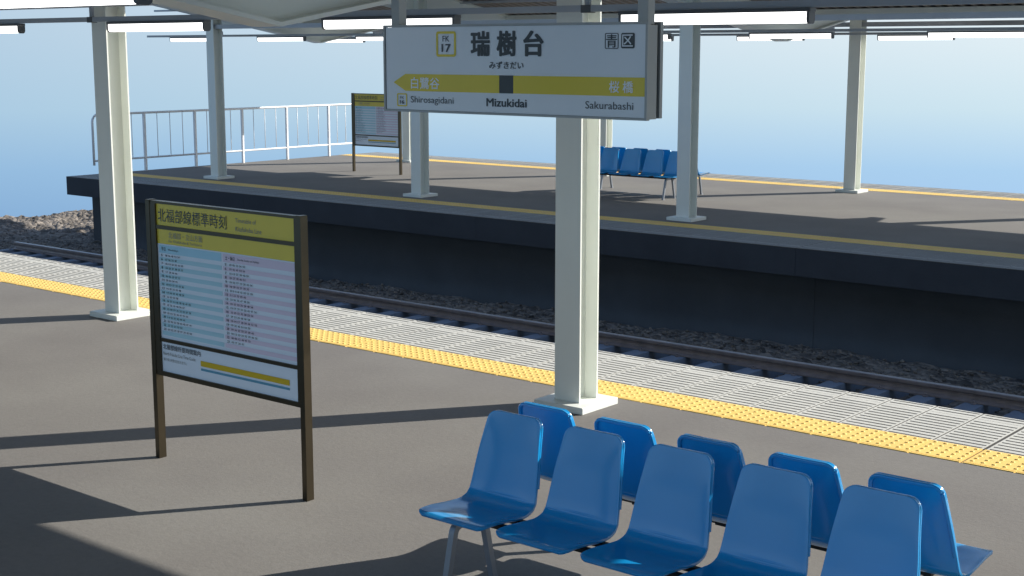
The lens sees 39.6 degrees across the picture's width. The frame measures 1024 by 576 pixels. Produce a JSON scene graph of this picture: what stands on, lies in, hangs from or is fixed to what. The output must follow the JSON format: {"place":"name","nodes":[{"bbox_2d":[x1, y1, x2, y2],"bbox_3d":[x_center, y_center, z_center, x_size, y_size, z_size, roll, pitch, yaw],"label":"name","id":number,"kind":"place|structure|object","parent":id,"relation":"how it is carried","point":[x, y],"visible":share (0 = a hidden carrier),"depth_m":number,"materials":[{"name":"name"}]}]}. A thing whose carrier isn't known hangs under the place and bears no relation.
{"place":"outdoors","nodes":[
{"label":"outdoors","id":0,"kind":"place"},
{"bbox_2d":[0,209,1023,416],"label":"ballast bed","id":1,"kind":"object","parent":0,"point":[68,218],"visible":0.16,"depth_m":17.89,"materials":[{"name":"grey gravel"}]},
{"bbox_2d":[0,247,20,252],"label":"sleeper","id":2,"kind":"object","parent":1,"relation":"on","point":[10,250],"visible":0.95,"depth_m":22.11,"materials":[{"name":"concrete"}]},
{"bbox_2d":[10,250,39,255],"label":"sleeper","id":3,"kind":"object","parent":1,"relation":"on","point":[23,253],"visible":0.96,"depth_m":21.79,"materials":[{"name":"concrete"}]},
{"bbox_2d":[25,252,54,257],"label":"sleeper","id":4,"kind":"object","parent":1,"relation":"on","point":[41,255],"visible":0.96,"depth_m":21.52,"materials":[{"name":"concrete"}]},
{"bbox_2d":[40,255,70,260],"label":"sleeper","id":5,"kind":"object","parent":1,"relation":"on","point":[57,258],"visible":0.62,"depth_m":21.26,"materials":[{"name":"concrete"}]},
{"bbox_2d":[58,257,88,263],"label":"sleeper","id":6,"kind":"object","parent":1,"relation":"on","point":[73,261],"visible":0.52,"depth_m":20.97,"materials":[{"name":"concrete"}]},
{"bbox_2d":[77,260,102,266],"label":"sleeper","id":7,"kind":"object","parent":1,"relation":"on","point":[91,264],"visible":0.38,"depth_m":20.68,"materials":[{"name":"concrete"}]},
{"bbox_2d":[137,269,147,275],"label":"sleeper","id":8,"kind":"object","parent":1,"relation":"on","point":[144,273],"visible":0.16,"depth_m":19.84,"materials":[{"name":"concrete"}]},
{"bbox_2d":[309,296,338,304],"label":"sleeper","id":9,"kind":"object","parent":1,"relation":"on","point":[320,300],"visible":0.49,"depth_m":17.70,"materials":[{"name":"concrete"}]},
{"bbox_2d":[326,300,363,308],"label":"sleeper","id":10,"kind":"object","parent":1,"relation":"on","point":[345,305],"visible":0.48,"depth_m":17.41,"materials":[{"name":"concrete"}]},
{"bbox_2d":[350,304,390,313],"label":"sleeper","id":11,"kind":"object","parent":1,"relation":"on","point":[370,309],"visible":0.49,"depth_m":17.13,"materials":[{"name":"concrete"}]},
{"bbox_2d":[376,309,418,317],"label":"sleeper","id":12,"kind":"object","parent":1,"relation":"on","point":[396,313],"visible":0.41,"depth_m":16.84,"materials":[{"name":"concrete"}]},
{"bbox_2d":[405,313,444,322],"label":"sleeper","id":13,"kind":"object","parent":1,"relation":"on","point":[425,318],"visible":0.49,"depth_m":16.58,"materials":[{"name":"concrete"}]},
{"bbox_2d":[431,317,474,326],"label":"sleeper","id":14,"kind":"object","parent":1,"relation":"on","point":[452,322],"visible":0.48,"depth_m":16.31,"materials":[{"name":"concrete"}]},
{"bbox_2d":[460,322,505,331],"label":"sleeper","id":15,"kind":"object","parent":1,"relation":"on","point":[482,327],"visible":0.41,"depth_m":16.04,"materials":[{"name":"concrete"}]},
{"bbox_2d":[490,327,535,336],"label":"sleeper","id":16,"kind":"object","parent":1,"relation":"on","point":[512,332],"visible":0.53,"depth_m":15.76,"materials":[{"name":"concrete"}]},
{"bbox_2d":[521,332,554,342],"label":"sleeper","id":17,"kind":"object","parent":1,"relation":"on","point":[543,337],"visible":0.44,"depth_m":15.46,"materials":[{"name":"concrete"}]},
{"bbox_2d":[92,197,1023,379],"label":"platform wall","id":18,"kind":"structure","parent":1,"relation":"on","point":[937,329],"depth_m":17.65,"materials":[{"name":"concrete"}]},
{"bbox_2d":[66,177,1023,300],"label":"platform slab","id":19,"kind":"structure","parent":18,"relation":"on","point":[959,279],"depth_m":17.43,"materials":[{"name":"concrete"}]},
{"bbox_2d":[66,174,1023,270],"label":"edge paving","id":20,"kind":"structure","parent":19,"relation":"on","point":[996,262],"depth_m":17.89,"materials":[{"name":"tile"}]},
{"bbox_2d":[132,155,1023,253],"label":"platform floor","id":21,"kind":"structure","parent":19,"relation":"on","point":[993,225],"depth_m":21.43,"materials":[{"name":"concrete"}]},
{"bbox_2d":[203,19,234,179],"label":"pillar","id":22,"kind":"structure","parent":21,"relation":"on","point":[215,76],"depth_m":24.70,"materials":[{"name":"metal"}]},
{"bbox_2d":[154,0,1023,42],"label":"platform canopy","id":23,"kind":"object","parent":22,"relation":"on","point":[826,17],"visible":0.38,"depth_m":20.86,"materials":[{"name":"metal"}]},
{"bbox_2d":[147,25,1023,37],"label":"lighting channel","id":24,"kind":"object","parent":23,"relation":"hanging from","point":[793,30],"visible":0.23,"depth_m":18.13,"materials":[{"name":"grey metal"}]},
{"bbox_2d":[170,37,205,41],"bbox_3d":[-5.782,-4.483,25.627,1.190,0.081,0.064,8,12,39],"label":"tube light","id":25,"kind":"object","parent":24,"relation":"attached to","point":[187,39],"visible":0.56,"depth_m":25.65,"materials":[{"name":"white plastic"}]},
{"bbox_2d":[257,36,305,40],"bbox_3d":[-3.917,-4.228,24.111,1.190,0.081,0.064,8,12,39],"label":"tube light","id":26,"kind":"object","parent":24,"relation":"attached to","point":[290,38],"visible":1,"depth_m":24.03,"materials":[{"name":"white plastic"}]},
{"bbox_2d":[355,36,382,40],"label":"tube light","id":27,"kind":"object","parent":24,"relation":"attached to","point":[368,38],"visible":0.52,"depth_m":22.75,"materials":[{"name":"white plastic"}]},
{"bbox_2d":[663,33,670,38],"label":"tube light","id":28,"kind":"object","parent":24,"relation":"attached to","point":[666,35],"visible":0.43,"depth_m":19.19,"materials":[{"name":"white plastic"}]},
{"bbox_2d":[749,32,834,38],"bbox_3d":[3.541,-3.206,18.044,1.190,0.081,0.064,8,12,39],"label":"tube light","id":29,"kind":"object","parent":24,"relation":"attached to","point":[782,35],"visible":1,"depth_m":18.02,"materials":[{"name":"white plastic"}]},
{"bbox_2d":[927,30,1023,37],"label":"tube light","id":30,"kind":"object","parent":24,"relation":"attached to","point":[969,34],"visible":1,"depth_m":16.52,"materials":[{"name":"white plastic"}]},
{"bbox_2d":[346,27,926,37],"bbox_3d":[6.914,-3.707,20.386,28.900,0.126,0.482,8,12,39],"label":"lighting channel","id":31,"kind":"object","parent":23,"relation":"hanging from","point":[844,33],"visible":0.11,"depth_m":21.54,"materials":[{"name":"white metal"}]},
{"bbox_2d":[329,38,364,41],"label":"tube light","id":32,"kind":"object","parent":31,"relation":"attached to","point":[347,40],"visible":0.41,"depth_m":28.40,"materials":[{"name":"white plastic"}]},
{"bbox_2d":[663,36,673,40],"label":"tube light","id":33,"kind":"object","parent":31,"relation":"attached to","point":[672,38],"visible":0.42,"depth_m":23.59,"materials":[{"name":"white plastic"}]},
{"bbox_2d":[736,36,804,40],"bbox_3d":[4.077,-3.945,22.431,1.190,0.081,0.064,8,12,39],"label":"tube light","id":34,"kind":"object","parent":31,"relation":"attached to","point":[742,38],"visible":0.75,"depth_m":22.64,"materials":[{"name":"white plastic"}]},
{"bbox_2d":[877,35,954,39],"bbox_3d":[5.942,-3.689,20.914,1.190,0.081,0.064,8,12,39],"label":"tube light","id":35,"kind":"object","parent":31,"relation":"attached to","point":[901,37],"visible":0.85,"depth_m":20.96,"materials":[{"name":"white plastic"}]},
{"bbox_2d":[91,103,351,170],"bbox_3d":[-5.387,-3.020,28.136,0.048,1.096,6.799,8,12,39],"label":"end railing","id":36,"kind":"object","parent":21,"relation":"on","point":[195,153],"visible":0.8,"depth_m":28.10,"materials":[{"name":"white metal"}]},
{"bbox_2d":[351,93,401,174],"bbox_3d":[-2.469,-2.816,25.884,1.235,1.441,0.050,8,12,39],"label":"timetable board","id":37,"kind":"object","parent":21,"relation":"on","point":[374,124],"visible":1,"depth_m":25.86,"materials":[{"name":"metal"}]},
{"bbox_2d":[396,112,410,162],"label":"pillar","id":38,"kind":"structure","parent":21,"relation":"on","point":[406,141],"depth_m":28.46,"materials":[{"name":"metal"}]},
{"bbox_2d":[403,112,437,197],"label":"pillar","id":39,"kind":"structure","parent":21,"relation":"on","point":[419,123],"depth_m":21.77,"materials":[{"name":"metal"}]},
{"bbox_2d":[600,119,617,175],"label":"pillar","id":40,"kind":"structure","parent":21,"relation":"on","point":[606,125],"depth_m":25.42,"materials":[{"name":"metal"}]},
{"bbox_2d":[600,146,709,199],"bbox_3d":[1.952,-1.831,22.247,2.044,0.706,1.128,8,12,39],"label":"bench","id":41,"kind":"object","parent":21,"relation":"on","point":[644,162],"visible":0.73,"depth_m":22.04,"materials":[{"name":"blue plastic"}]},
{"bbox_2d":[666,25,705,221],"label":"pillar","id":42,"kind":"structure","parent":21,"relation":"on","point":[688,116],"depth_m":18.62,"materials":[{"name":"metal"}]},
{"bbox_2d":[835,20,867,193],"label":"pillar","id":43,"kind":"structure","parent":21,"relation":"on","point":[854,111],"depth_m":22.29,"materials":[{"name":"metal"}]},
{"bbox_2d":[133,173,1023,258],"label":"tactile paving","id":44,"kind":"structure","parent":19,"relation":"on","point":[911,246],"depth_m":18.57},
{"bbox_2d":[344,154,1023,200],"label":"tactile paving","id":45,"kind":"structure","parent":19,"relation":"on","point":[872,189],"depth_m":23.94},
{"bbox_2d":[357,152,1023,198],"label":"edge paving","id":46,"kind":"structure","parent":19,"relation":"on","point":[895,187],"depth_m":24.35,"materials":[{"name":"tile"}]},
{"bbox_2d":[598,342,635,353],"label":"sleeper","id":47,"kind":"object","parent":1,"relation":"on","point":[606,347],"visible":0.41,"depth_m":14.96,"materials":[{"name":"concrete"}]},
{"bbox_2d":[621,348,668,359],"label":"sleeper","id":48,"kind":"object","parent":1,"relation":"on","point":[646,354],"visible":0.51,"depth_m":14.66,"materials":[{"name":"concrete"}]},
{"bbox_2d":[657,353,706,365],"bbox_3d":[1.381,0.834,14.078,0.188,0.222,1.960,8,12,39],"label":"sleeper","id":49,"kind":"object","parent":1,"relation":"on","point":[676,358],"visible":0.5,"depth_m":14.39,"materials":[{"name":"concrete"}]},
{"bbox_2d":[694,359,745,371],"bbox_3d":[1.720,0.880,13.802,0.188,0.222,1.960,8,12,39],"label":"sleeper","id":50,"kind":"object","parent":1,"relation":"on","point":[714,364],"visible":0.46,"depth_m":14.12,"materials":[{"name":"concrete"}]},
{"bbox_2d":[733,365,786,378],"bbox_3d":[2.060,0.927,13.526,0.188,0.222,1.960,8,12,39],"label":"sleeper","id":51,"kind":"object","parent":1,"relation":"on","point":[752,371],"visible":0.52,"depth_m":13.84,"materials":[{"name":"concrete"}]},
{"bbox_2d":[12,241,1023,410],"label":"rail","id":52,"kind":"object","parent":51,"relation":"on","point":[956,393],"visible":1,"depth_m":14.41,"materials":[{"name":"metal"}]},
{"bbox_2d":[774,372,825,384],"bbox_3d":[2.399,0.973,13.250,0.188,0.222,1.960,8,12,39],"label":"sleeper","id":53,"kind":"object","parent":1,"relation":"on","point":[794,378],"visible":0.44,"depth_m":13.56,"materials":[{"name":"concrete"}]},
{"bbox_2d":[815,379,866,391],"bbox_3d":[2.739,1.020,12.974,0.188,0.222,1.960,8,12,39],"label":"sleeper","id":54,"kind":"object","parent":1,"relation":"on","point":[837,385],"visible":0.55,"depth_m":13.29,"materials":[{"name":"concrete"}]},
{"bbox_2d":[860,386,909,398],"bbox_3d":[3.078,1.066,12.698,0.188,0.222,1.960,8,12,39],"label":"sleeper","id":55,"kind":"object","parent":1,"relation":"on","point":[882,392],"visible":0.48,"depth_m":13.00,"materials":[{"name":"concrete"}]},
{"bbox_2d":[904,393,954,406],"bbox_3d":[3.417,1.113,12.422,0.188,0.222,1.960,8,12,39],"label":"sleeper","id":56,"kind":"object","parent":1,"relation":"on","point":[928,400],"visible":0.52,"depth_m":12.73,"materials":[{"name":"concrete"}]},
{"bbox_2d":[952,400,1000,414],"bbox_3d":[3.757,1.159,12.146,0.188,0.222,1.960,8,12,39],"label":"sleeper","id":57,"kind":"object","parent":1,"relation":"on","point":[975,407],"visible":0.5,"depth_m":12.44,"materials":[{"name":"concrete"}]},
{"bbox_2d":[1002,408,1023,419],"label":"sleeper","id":58,"kind":"object","parent":1,"relation":"on","point":[1016,414],"visible":0.19,"depth_m":12.10,"materials":[{"name":"concrete"}]},
{"bbox_2d":[0,6,1023,216],"label":"sky","id":59,"kind":"structure","parent":0,"point":[946,114],"materials":[{"name":"blue"}]},
{"bbox_3d":[-4.420,-1.659,6.797,28.900,0.609,0.047,8,12,39],"label":"lighting channel","id":60,"kind":"object","parent":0,"visible":0},
{"bbox_2d":[0,0,152,8],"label":"tube light","id":61,"kind":"object","parent":60,"relation":"attached to","point":[29,3],"visible":1,"depth_m":4.36,"materials":[{"name":"white plastic"}]},
{"bbox_3d":[-3.030,1.829,8.889,28.984,1.423,6.800,8,12,39],"label":"platform wall","id":62,"kind":"object","parent":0,"visible":0},
{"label":"platform slab","id":63,"kind":"structure","parent":62,"relation":"on","visible":0},
{"bbox_2d":[0,282,1023,575],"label":"platform floor","id":64,"kind":"structure","parent":63,"relation":"on","point":[90,484],"depth_m":7.75,"materials":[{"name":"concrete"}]},
{"bbox_2d":[90,5,149,320],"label":"pillar","id":65,"kind":"structure","parent":64,"relation":"on","point":[111,82],"depth_m":11.87,"materials":[{"name":"metal"}]},
{"bbox_2d":[0,0,390,26],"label":"platform canopy","id":66,"kind":"object","parent":65,"relation":"on","point":[266,13],"visible":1,"depth_m":6.81,"materials":[{"name":"metal"}]},
{"bbox_2d":[0,0,1023,23],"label":"lighting channel","id":67,"kind":"object","parent":66,"relation":"hanging from","point":[587,7],"visible":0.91,"depth_m":8.09,"materials":[{"name":"grey metal"}]},
{"bbox_2d":[0,23,24,32],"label":"tube light","id":68,"kind":"object","parent":67,"relation":"attached to","point":[13,28],"visible":1,"depth_m":11.82,"materials":[{"name":"white plastic"}]},
{"bbox_2d":[106,20,210,31],"bbox_3d":[-2.657,-1.959,10.635,1.190,0.081,0.064,8,12,39],"label":"tube light","id":69,"kind":"object","parent":67,"relation":"attached to","point":[165,25],"visible":1,"depth_m":10.57,"materials":[{"name":"white plastic"}]},
{"bbox_2d":[321,15,460,29],"bbox_3d":[-0.793,-1.704,9.118,1.190,0.081,0.064,8,12,39],"label":"tube light","id":70,"kind":"object","parent":67,"relation":"attached to","point":[368,22],"visible":0.65,"depth_m":9.15,"materials":[{"name":"white plastic"}]},
{"bbox_2d":[618,7,815,24],"bbox_3d":[1.072,-1.448,7.601,1.190,0.081,0.064,8,12,39],"label":"tube light","id":71,"kind":"object","parent":67,"relation":"attached to","point":[743,16],"visible":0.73,"depth_m":7.50,"materials":[{"name":"white plastic"}]},
{"bbox_2d":[383,0,663,120],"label":"station sign","id":72,"kind":"object","parent":66,"relation":"hanging from","point":[600,70],"visible":1,"depth_m":5.78,"materials":[{"name":"metal"}]},
{"bbox_2d":[145,199,313,501],"bbox_3d":[-1.488,0.294,7.411,1.235,1.441,0.050,8,12,39],"label":"timetable board","id":73,"kind":"object","parent":64,"relation":"on","point":[229,305],"visible":1,"depth_m":7.32,"materials":[{"name":"metal"}]},
{"bbox_2d":[534,0,617,414],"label":"pillar","id":74,"kind":"structure","parent":64,"relation":"on","point":[577,214],"depth_m":8.88,"materials":[{"name":"metal"}]},
{"bbox_2d":[419,401,992,575],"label":"bench","id":75,"kind":"object","parent":64,"relation":"on","point":[781,514],"visible":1,"depth_m":5.50,"materials":[{"name":"blue plastic"}]},
{"bbox_2d":[0,252,1023,455],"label":"edge paving","id":76,"kind":"structure","parent":63,"relation":"on","point":[969,429],"depth_m":9.79,"materials":[{"name":"grey tile"}]},
{"bbox_2d":[0,272,1023,474],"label":"tactile paving","id":77,"kind":"structure","parent":63,"relation":"on","point":[1001,461],"depth_m":9.12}
]}

